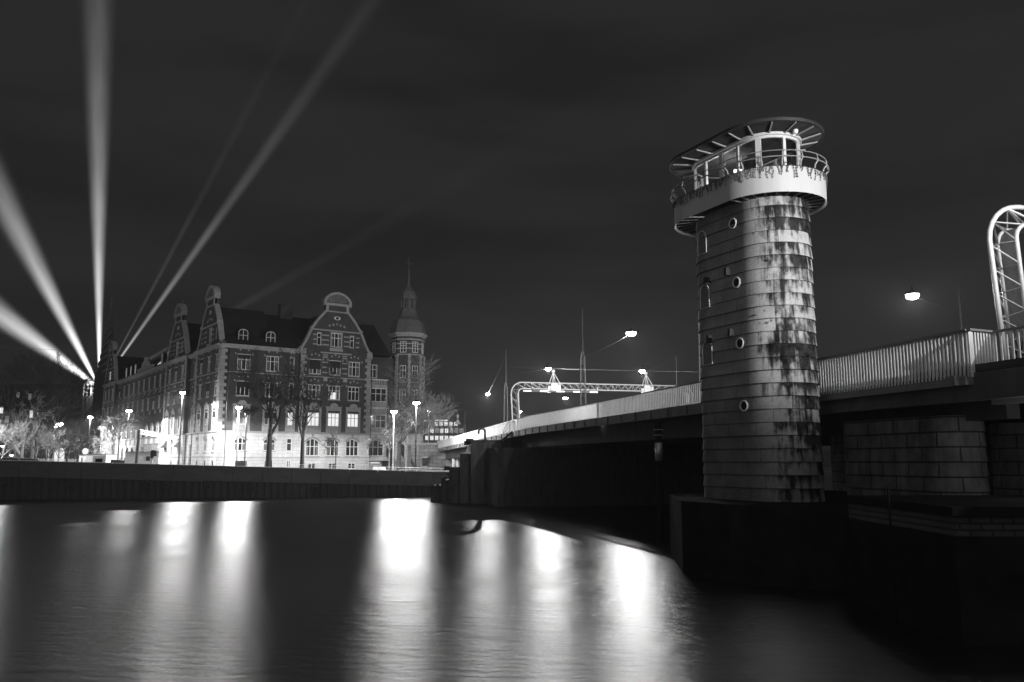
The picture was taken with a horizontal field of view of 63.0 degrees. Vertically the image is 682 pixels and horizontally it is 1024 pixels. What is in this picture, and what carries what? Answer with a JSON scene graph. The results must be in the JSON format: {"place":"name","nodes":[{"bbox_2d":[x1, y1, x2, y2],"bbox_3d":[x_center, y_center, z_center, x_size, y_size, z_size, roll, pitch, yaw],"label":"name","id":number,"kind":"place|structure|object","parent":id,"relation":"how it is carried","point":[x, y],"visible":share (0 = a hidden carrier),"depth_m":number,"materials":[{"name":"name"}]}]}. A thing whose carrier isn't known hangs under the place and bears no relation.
{"place":"outdoors","nodes":[
{"label":"outdoors","id":0,"kind":"place"},
{"bbox_2d":[80,382,92,448],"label":"searchlight tower","id":1,"kind":"structure","parent":0,"point":[85,425],"depth_m":250.03,"materials":[{"name":"white metal"}]},
{"bbox_2d":[90,296,113,453],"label":"spiral spire","id":2,"kind":"structure","parent":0,"point":[108,336],"depth_m":233.42,"materials":[{"name":"grey metal"}]},
{"bbox_2d":[0,472,1023,681],"bbox_3d":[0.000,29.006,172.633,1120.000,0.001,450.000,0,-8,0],"label":"water","id":3,"kind":"structure","parent":0,"point":[391,589],"depth_m":25.05,"materials":[{"name":"grey liquid"}]},
{"bbox_2d":[431,439,511,503],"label":"stepped pier","id":4,"kind":"structure","parent":3,"relation":"in","point":[466,482],"depth_m":84.96,"materials":[{"name":"paint"}]},
{"bbox_2d":[653,421,663,542],"bbox_3d":[7.830,7.952,44.320,0.555,7.392,0.555,0,-8,0],"label":"dolphin post","id":5,"kind":"object","parent":3,"relation":"in","point":[658,435],"visible":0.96,"depth_m":44.28,"materials":[{"name":"metal"}]},
{"bbox_2d":[437,326,1023,591],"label":"bridge","id":6,"kind":"structure","parent":3,"relation":"in","point":[955,430],"depth_m":31.22,"materials":[{"name":"concrete"}]},
{"bbox_2d":[504,350,507,421],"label":"cable mast","id":7,"kind":"object","parent":6,"relation":"on","point":[505,388],"visible":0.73,"depth_m":91.12,"materials":[{"name":"black metal"}]},
{"bbox_2d":[580,307,585,404],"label":"cable mast","id":8,"kind":"object","parent":6,"relation":"on","point":[582,360],"visible":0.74,"depth_m":66.39,"materials":[{"name":"black metal"}]},
{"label":"overhead cable","id":9,"kind":"object","parent":8,"relation":"attached to","visible":0},
{"bbox_2d":[626,327,635,335],"bbox_3d":[8.501,-0.738,59.705,0.782,0.760,0.782,0,-8,0],"label":"hanging lamp","id":10,"kind":"object","parent":9,"relation":"hanging from","point":[630,332],"visible":1,"depth_m":59.44,"materials":[{"name":"white glass"}]},
{"bbox_2d":[510,382,692,419],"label":"gantry","id":11,"kind":"object","parent":6,"relation":"on","point":[547,388],"visible":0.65,"depth_m":94.90,"materials":[{"name":"metal"}]},
{"bbox_2d":[548,370,560,392],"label":"lane signal","id":12,"kind":"object","parent":11,"relation":"attached to","point":[555,386],"visible":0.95,"depth_m":93.82,"materials":[{"name":"white metal"}]},
{"bbox_2d":[523,387,597,392],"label":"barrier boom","id":13,"kind":"object","parent":11,"relation":"attached to","point":[533,388],"visible":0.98,"depth_m":92.09,"materials":[{"name":"white metal"}]},
{"bbox_2d":[641,372,653,394],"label":"lane signal","id":14,"kind":"object","parent":11,"relation":"attached to","point":[647,388],"visible":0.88,"depth_m":96.49,"materials":[{"name":"white metal"}]},
{"bbox_2d":[675,356,679,403],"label":"cable mast","id":15,"kind":"object","parent":6,"relation":"on","point":[676,379],"visible":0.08,"depth_m":97.28,"materials":[{"name":"black metal"}]},
{"bbox_2d":[698,311,700,399],"bbox_3d":[10.708,-1.068,47.123,0.506,9.469,0.506,0,-8,0],"label":"cable mast","id":16,"kind":"object","parent":6,"relation":"on","point":[699,349],"visible":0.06,"depth_m":47.06,"materials":[{"name":"black metal"}]},
{"bbox_2d":[958,287,966,365],"bbox_3d":[31.974,0.742,59.188,0.506,9.297,0.506,0,-8,0],"label":"cable mast","id":17,"kind":"object","parent":6,"relation":"on","point":[960,312],"visible":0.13,"depth_m":59.45,"materials":[{"name":"black metal"}]},
{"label":"overhead cable","id":18,"kind":"object","parent":17,"relation":"attached to","visible":0},
{"bbox_2d":[905,286,919,299],"bbox_3d":[22.226,-2.698,46.448,0.782,0.760,0.782,0,-8,0],"label":"hanging lamp","id":19,"kind":"object","parent":18,"relation":"hanging from","point":[911,294],"visible":1,"depth_m":46.19,"materials":[{"name":"white glass"}]},
{"bbox_2d":[987,205,1023,359],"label":"gantry","id":20,"kind":"object","parent":6,"relation":"on","point":[1009,262],"visible":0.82,"depth_m":28.31,"materials":[{"name":"metal"}]},
{"bbox_2d":[842,495,1023,646],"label":"brick quay","id":21,"kind":"structure","parent":3,"relation":"in","point":[959,567],"depth_m":20.72,"materials":[{"name":"black brick"}]},
{"bbox_2d":[0,0,1023,461],"label":"sky","id":22,"kind":"structure","parent":0,"point":[154,154],"materials":[{"name":"black"}]},
{"bbox_2d":[349,462,830,470],"bbox_3d":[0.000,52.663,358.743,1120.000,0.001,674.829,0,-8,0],"label":"ground","id":23,"kind":"structure","parent":0,"point":[826,468],"depth_m":117.88,"materials":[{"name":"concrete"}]},
{"bbox_2d":[0,428,20,457],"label":"bare tree","id":24,"kind":"object","parent":23,"relation":"on","point":[8,446],"visible":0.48,"depth_m":126.36,"materials":[{"name":"grey plant"}]},
{"bbox_2d":[0,421,28,458],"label":"bare tree","id":25,"kind":"object","parent":23,"relation":"on","point":[3,431],"visible":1,"depth_m":117.75,"materials":[{"name":"grey plant"}]},
{"bbox_2d":[1,415,27,456],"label":"bare tree","id":26,"kind":"object","parent":23,"relation":"on","point":[15,437],"visible":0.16,"depth_m":148.70,"materials":[{"name":"grey plant"}]},
{"bbox_2d":[0,352,41,457],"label":"bare tree","id":27,"kind":"object","parent":23,"relation":"on","point":[10,403],"visible":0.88,"depth_m":180.68,"materials":[{"name":"black plant"}]},
{"bbox_2d":[0,389,59,457],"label":"bare tree","id":28,"kind":"object","parent":23,"relation":"on","point":[20,452],"visible":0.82,"depth_m":121.87,"materials":[{"name":"grey plant"}]},
{"bbox_2d":[14,423,50,458],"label":"bare tree","id":29,"kind":"object","parent":23,"relation":"on","point":[37,439],"visible":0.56,"depth_m":141.35,"materials":[{"name":"grey plant"}]},
{"bbox_2d":[18,421,67,460],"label":"bare tree","id":30,"kind":"object","parent":23,"relation":"on","point":[53,433],"visible":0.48,"depth_m":149.73,"materials":[{"name":"grey plant"}]},
{"bbox_2d":[0,384,90,460],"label":"bare trees","id":31,"kind":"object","parent":23,"relation":"on","point":[18,400],"depth_m":259.55,"materials":[{"name":"plant"}]},
{"bbox_2d":[15,347,83,457],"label":"bare tree","id":32,"kind":"object","parent":23,"relation":"on","point":[51,395],"visible":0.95,"depth_m":171.44,"materials":[{"name":"black plant"}]},
{"bbox_2d":[36,430,63,460],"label":"bare tree","id":33,"kind":"object","parent":23,"relation":"on","point":[54,443],"visible":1,"depth_m":127.13,"materials":[{"name":"grey plant"}]},
{"bbox_2d":[41,422,72,458],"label":"bare tree","id":34,"kind":"object","parent":23,"relation":"on","point":[49,428],"visible":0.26,"depth_m":153.76,"materials":[{"name":"grey plant"}]},
{"bbox_2d":[16,348,102,460],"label":"bare tree","id":35,"kind":"object","parent":23,"relation":"on","point":[74,385],"visible":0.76,"depth_m":185.06,"materials":[{"name":"black plant"}]},
{"bbox_2d":[42,428,76,460],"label":"bare tree","id":36,"kind":"object","parent":23,"relation":"on","point":[67,441],"visible":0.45,"depth_m":138.87,"materials":[{"name":"grey plant"}]},
{"bbox_2d":[49,429,85,461],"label":"bare tree","id":37,"kind":"object","parent":23,"relation":"on","point":[69,449],"visible":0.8,"depth_m":133.57,"materials":[{"name":"grey plant"}]},
{"bbox_2d":[45,448,90,461],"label":"arcade house","id":38,"kind":"structure","parent":23,"relation":"on","point":[71,456],"depth_m":213.16,"materials":[{"name":"white paint"}]},
{"bbox_2d":[54,448,64,460],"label":"window","id":39,"kind":"structure","parent":38,"relation":"in","point":[55,455],"depth_m":212.95,"materials":[{"name":"white glass"}]},
{"bbox_2d":[37,359,107,461],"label":"bare tree","id":40,"kind":"object","parent":23,"relation":"on","point":[76,426],"visible":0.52,"depth_m":201.25,"materials":[{"name":"black plant"}]},
{"bbox_2d":[65,435,90,461],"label":"bare tree","id":41,"kind":"object","parent":23,"relation":"on","point":[80,447],"visible":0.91,"depth_m":128.79,"materials":[{"name":"grey plant"}]},
{"bbox_2d":[71,429,106,453],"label":"bare tree","id":42,"kind":"object","parent":23,"relation":"on","point":[91,437],"visible":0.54,"depth_m":148.86,"materials":[{"name":"grey plant"}]},
{"bbox_2d":[85,454,117,462],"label":"site cabin","id":43,"kind":"object","parent":23,"relation":"on","point":[105,458],"visible":0.57,"depth_m":114.88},
{"bbox_2d":[87,426,117,453],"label":"bare tree","id":44,"kind":"object","parent":23,"relation":"on","point":[102,437],"visible":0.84,"depth_m":139.21,"materials":[{"name":"white plant"}]},
{"bbox_2d":[90,392,138,453],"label":"bare tree","id":45,"kind":"object","parent":23,"relation":"on","point":[112,414],"visible":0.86,"depth_m":143.49,"materials":[{"name":"grey plant"}]},
{"bbox_2d":[106,413,138,459],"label":"bare tree","id":46,"kind":"object","parent":23,"relation":"on","point":[116,423],"visible":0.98,"depth_m":132.52,"materials":[{"name":"grey plant"}]},
{"bbox_2d":[125,452,168,463],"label":"site cabin","id":47,"kind":"object","parent":23,"relation":"on","point":[159,458],"visible":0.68,"depth_m":111.94,"materials":[{"name":"white metal"}]},
{"bbox_2d":[135,429,165,462],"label":"sign gantry","id":48,"kind":"object","parent":23,"relation":"on","point":[138,441],"visible":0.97,"depth_m":109.78,"materials":[{"name":"white metal"}]},
{"bbox_2d":[150,449,156,463],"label":"traffic light","id":49,"kind":"object","parent":23,"relation":"on","point":[153,452],"visible":0.83,"depth_m":109.79,"materials":[{"name":"metal"}]},
{"bbox_2d":[178,390,184,464],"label":"street lamp","id":50,"kind":"object","parent":23,"relation":"on","point":[182,391],"visible":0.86,"depth_m":116.40,"materials":[{"name":"white metal"}]},
{"bbox_2d":[235,404,241,460],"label":"street lamp","id":51,"kind":"object","parent":23,"relation":"on","point":[238,406],"visible":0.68,"depth_m":111.98,"materials":[{"name":"metal"}]},
{"bbox_2d":[100,255,426,469],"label":"gabled building","id":52,"kind":"structure","parent":23,"relation":"on","point":[196,363],"depth_m":131.44,"materials":[{"name":"white brick"}]},
{"bbox_2d":[155,422,158,443],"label":"window","id":53,"kind":"structure","parent":52,"relation":"in","point":[157,423],"depth_m":149.13,"materials":[{"name":"white glass"}]},
{"bbox_2d":[164,409,168,434],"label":"window","id":54,"kind":"structure","parent":52,"relation":"in","point":[166,413],"depth_m":142.48,"materials":[{"name":"white glass"}]},
{"bbox_2d":[170,408,174,434],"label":"window","id":55,"kind":"structure","parent":52,"relation":"in","point":[173,410],"depth_m":139.35,"materials":[{"name":"white glass"}]},
{"bbox_2d":[177,407,182,433],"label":"window","id":56,"kind":"structure","parent":52,"relation":"in","point":[179,411],"depth_m":136.15,"materials":[{"name":"white glass"}]},
{"bbox_2d":[195,403,201,431],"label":"window","id":57,"kind":"structure","parent":52,"relation":"in","point":[198,407],"depth_m":127.39,"materials":[{"name":"white paint"}]},
{"bbox_2d":[203,402,208,430],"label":"window","id":58,"kind":"structure","parent":52,"relation":"in","point":[206,414],"depth_m":124.18,"materials":[{"name":"grey glass"}]},
{"bbox_2d":[206,351,211,372],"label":"window","id":59,"kind":"structure","parent":52,"relation":"in","point":[209,358],"depth_m":125.46,"materials":[{"name":"grey glass"}]},
{"bbox_2d":[211,400,216,430],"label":"window","id":60,"kind":"structure","parent":52,"relation":"in","point":[213,419],"depth_m":121.19,"materials":[{"name":"white glass"}]},
{"bbox_2d":[233,432,247,451],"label":"window","id":61,"kind":"structure","parent":52,"relation":"in","point":[241,441],"depth_m":121.22,"materials":[{"name":"white glass"}]},
{"bbox_2d":[232,400,250,430],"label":"window","id":62,"kind":"structure","parent":52,"relation":"in","point":[242,418],"depth_m":121.60,"materials":[{"name":"white glass"}]},
{"bbox_2d":[234,376,249,396],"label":"window","id":63,"kind":"structure","parent":52,"relation":"in","point":[243,391],"depth_m":122.20,"materials":[{"name":"grey glass"}]},
{"bbox_2d":[235,349,253,370],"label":"window","id":64,"kind":"structure","parent":52,"relation":"in","point":[244,357],"depth_m":122.85,"materials":[{"name":"grey glass"}]},
{"bbox_2d":[262,437,275,451],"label":"window","id":65,"kind":"structure","parent":52,"relation":"in","point":[265,439],"depth_m":123.58,"materials":[{"name":"white glass"}]},
{"bbox_2d":[262,402,279,430],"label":"window","id":66,"kind":"structure","parent":52,"relation":"in","point":[265,418],"depth_m":123.94,"materials":[{"name":"white paint"}]},
{"bbox_2d":[264,351,280,372],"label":"window","id":67,"kind":"structure","parent":52,"relation":"in","point":[270,360],"depth_m":125.38,"materials":[{"name":"white glass"}]},
{"bbox_2d":[265,377,280,397],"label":"window","id":68,"kind":"structure","parent":52,"relation":"in","point":[270,392],"depth_m":124.74,"materials":[{"name":"grey glass"}]},
{"bbox_2d":[286,438,291,450],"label":"window","id":69,"kind":"structure","parent":52,"relation":"in","point":[289,440],"depth_m":125.55,"materials":[{"name":"white glass"}]},
{"bbox_2d":[285,405,295,431],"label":"window","id":70,"kind":"structure","parent":52,"relation":"in","point":[289,426],"depth_m":125.89,"materials":[{"name":"grey glass"}]},
{"bbox_2d":[305,434,319,456],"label":"window","id":71,"kind":"structure","parent":52,"relation":"in","point":[312,445],"depth_m":127.31,"materials":[{"name":"white glass"}]},
{"bbox_2d":[305,402,321,431],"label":"window","id":72,"kind":"structure","parent":52,"relation":"in","point":[314,425],"depth_m":127.87,"materials":[{"name":"white glass"}]},
{"bbox_2d":[306,378,322,399],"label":"window","id":73,"kind":"structure","parent":52,"relation":"in","point":[314,388],"depth_m":128.56,"materials":[{"name":"grey glass"}]},
{"bbox_2d":[307,353,323,374],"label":"window","id":74,"kind":"structure","parent":52,"relation":"in","point":[315,364],"depth_m":128.94,"materials":[{"name":"black glass"}]},
{"bbox_2d":[317,332,321,344],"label":"attic window","id":75,"kind":"structure","parent":52,"relation":"in","point":[319,333],"depth_m":129.95,"materials":[{"name":"white paint"}]},
{"bbox_2d":[325,434,339,456],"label":"window","id":76,"kind":"structure","parent":52,"relation":"in","point":[330,452],"depth_m":129.22,"materials":[{"name":"white glass"}]},
{"bbox_2d":[326,403,341,432],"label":"window","id":77,"kind":"structure","parent":52,"relation":"in","point":[333,420],"depth_m":129.76,"materials":[{"name":"white glass"}]},
{"bbox_2d":[326,379,342,400],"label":"window","id":78,"kind":"structure","parent":52,"relation":"in","point":[337,392],"depth_m":130.52,"materials":[{"name":"white glass"}]},
{"bbox_2d":[327,354,343,375],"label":"window","id":79,"kind":"structure","parent":52,"relation":"in","point":[333,363],"depth_m":130.94,"materials":[{"name":"grey glass"}]},
{"bbox_2d":[331,332,342,347],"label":"attic window","id":80,"kind":"structure","parent":52,"relation":"in","point":[336,338],"depth_m":131.66,"materials":[{"name":"white paint"}]},
{"bbox_2d":[345,434,359,456],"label":"window","id":81,"kind":"structure","parent":52,"relation":"in","point":[351,443],"depth_m":131.10,"materials":[{"name":"white glass"}]},
{"bbox_2d":[345,404,360,432],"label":"window","id":82,"kind":"structure","parent":52,"relation":"in","point":[352,425],"depth_m":131.61,"materials":[{"name":"white glass"}]},
{"bbox_2d":[346,381,361,401],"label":"window","id":83,"kind":"structure","parent":52,"relation":"in","point":[353,392],"depth_m":132.32,"materials":[{"name":"black glass"}]},
{"bbox_2d":[346,356,362,377],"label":"window","id":84,"kind":"structure","parent":52,"relation":"in","point":[354,367],"depth_m":132.87,"materials":[{"name":"grey glass"}]},
{"bbox_2d":[371,364,376,377],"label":"window","id":85,"kind":"structure","parent":52,"relation":"in","point":[373,367],"depth_m":136.59,"materials":[{"name":"grey glass"}]},
{"bbox_2d":[369,435,384,456],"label":"window","id":86,"kind":"structure","parent":52,"relation":"in","point":[376,450],"depth_m":134.11,"materials":[{"name":"grey glass"}]},
{"bbox_2d":[370,388,386,401],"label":"window","id":87,"kind":"structure","parent":52,"relation":"in","point":[377,393],"depth_m":135.42,"materials":[{"name":"black glass"}]},
{"bbox_2d":[371,415,385,427],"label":"window","id":88,"kind":"structure","parent":52,"relation":"in","point":[377,421],"depth_m":134.90,"materials":[{"name":"grey glass"}]},
{"bbox_2d":[380,415,405,469],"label":"bare tree","id":89,"kind":"object","parent":23,"relation":"on","point":[389,439],"visible":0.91,"depth_m":116.69,"materials":[{"name":"grey plant"}]},
{"bbox_2d":[401,455,412,469],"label":"stair wall","id":90,"kind":"structure","parent":23,"relation":"on","point":[409,464],"depth_m":129.62,"materials":[{"name":"stone"}]},
{"bbox_2d":[386,391,440,468],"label":"bare tree","id":91,"kind":"object","parent":23,"relation":"on","point":[420,419],"visible":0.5,"depth_m":119.25,"materials":[{"name":"grey plant"}]},
{"bbox_2d":[0,460,831,499],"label":"quay wall","id":92,"kind":"structure","parent":23,"relation":"on","point":[26,479],"depth_m":95.79,"materials":[{"name":"concrete"}]},
{"bbox_2d":[298,464,448,470],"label":"quay railing","id":93,"kind":"object","parent":92,"relation":"on","point":[378,467],"visible":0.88,"depth_m":98.92,"materials":[{"name":"metal"}]},
{"bbox_2d":[413,400,419,470],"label":"street lamp","id":94,"kind":"object","parent":23,"relation":"on","point":[416,402],"visible":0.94,"depth_m":102.42,"materials":[{"name":"white metal"}]},
{"bbox_2d":[383,352,460,469],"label":"bare tree","id":95,"kind":"object","parent":23,"relation":"on","point":[412,406],"visible":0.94,"depth_m":117.69,"materials":[{"name":"grey plant"}]},
{"bbox_2d":[410,443,451,469],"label":"bridge abutment","id":96,"kind":"object","parent":23,"relation":"on","point":[429,456],"visible":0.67,"depth_m":129.85,"materials":[{"name":"stone"}]},
{"bbox_2d":[423,420,467,442],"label":"office block","id":97,"kind":"structure","parent":23,"relation":"on","point":[433,438],"depth_m":198.90,"materials":[{"name":"glass"}]},
{"bbox_2d":[822,450,830,466],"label":"warehouse","id":98,"kind":"structure","parent":23,"relation":"on","point":[826,454],"depth_m":188.15,"materials":[{"name":"black paint"}]},
{"bbox_2d":[669,117,828,501],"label":"control tower","id":99,"kind":"structure","parent":0,"point":[761,422],"depth_m":32.96,"materials":[{"name":"stone"}]},
{"bbox_2d":[697,231,706,255],"bbox_3d":[8.125,-4.213,35.835,0.076,1.046,0.687,3,-9,-19],"label":"arched window","id":100,"kind":"structure","parent":99,"relation":"in","point":[702,242],"depth_m":35.86,"materials":[{"name":"glass"}]},
{"bbox_2d":[700,285,709,309],"bbox_3d":[8.154,-1.881,35.420,0.071,1.046,0.685,3,-9,-21],"label":"arched window","id":101,"kind":"structure","parent":99,"relation":"in","point":[704,291],"depth_m":35.44,"materials":[{"name":"glass"}]},
{"bbox_2d":[702,341,712,365],"bbox_3d":[8.174,0.500,35.028,0.067,1.045,0.684,3,-9,-22],"label":"arched window","id":102,"kind":"structure","parent":99,"relation":"in","point":[707,358],"depth_m":35.04,"materials":[{"name":"glass"}]},
{"bbox_2d":[673,164,827,216],"bbox_3d":[10.015,-6.091,35.756,4.542,0.522,7.293,4,-9,-26],"label":"icicle light string","id":103,"kind":"object","parent":99,"relation":"on","point":[722,179],"visible":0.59,"depth_m":33.23,"materials":[{"name":"white plastic"}]},
{"label":"road","id":104,"kind":"structure","parent":0,"visible":0},
{"bbox_2d":[235,461,246,465],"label":"utility cabinet","id":105,"kind":"object","parent":104,"relation":"on","point":[240,463],"visible":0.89,"depth_m":108.85,"materials":[{"name":"grey metal"}]},
{"bbox_2d":[239,405,255,460],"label":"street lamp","id":106,"kind":"object","parent":104,"relation":"on","point":[247,414],"visible":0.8,"depth_m":110.67,"materials":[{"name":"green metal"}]},
{"bbox_2d":[226,339,309,466],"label":"bare tree","id":107,"kind":"object","parent":104,"relation":"on","point":[270,410],"visible":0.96,"depth_m":105.92,"materials":[{"name":"black plant"}]},
{"bbox_2d":[270,360,353,467],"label":"bare tree","id":108,"kind":"object","parent":104,"relation":"on","point":[305,423],"visible":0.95,"depth_m":107.46,"materials":[{"name":"black plant"}]},
{"bbox_2d":[319,428,342,468],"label":"bare tree","id":109,"kind":"object","parent":104,"relation":"on","point":[329,440],"visible":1,"depth_m":104.76,"materials":[{"name":"grey plant"}]},
{"bbox_2d":[390,408,396,469],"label":"street lamp","id":110,"kind":"object","parent":104,"relation":"on","point":[393,410],"visible":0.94,"depth_m":108.27,"materials":[{"name":"metal"}]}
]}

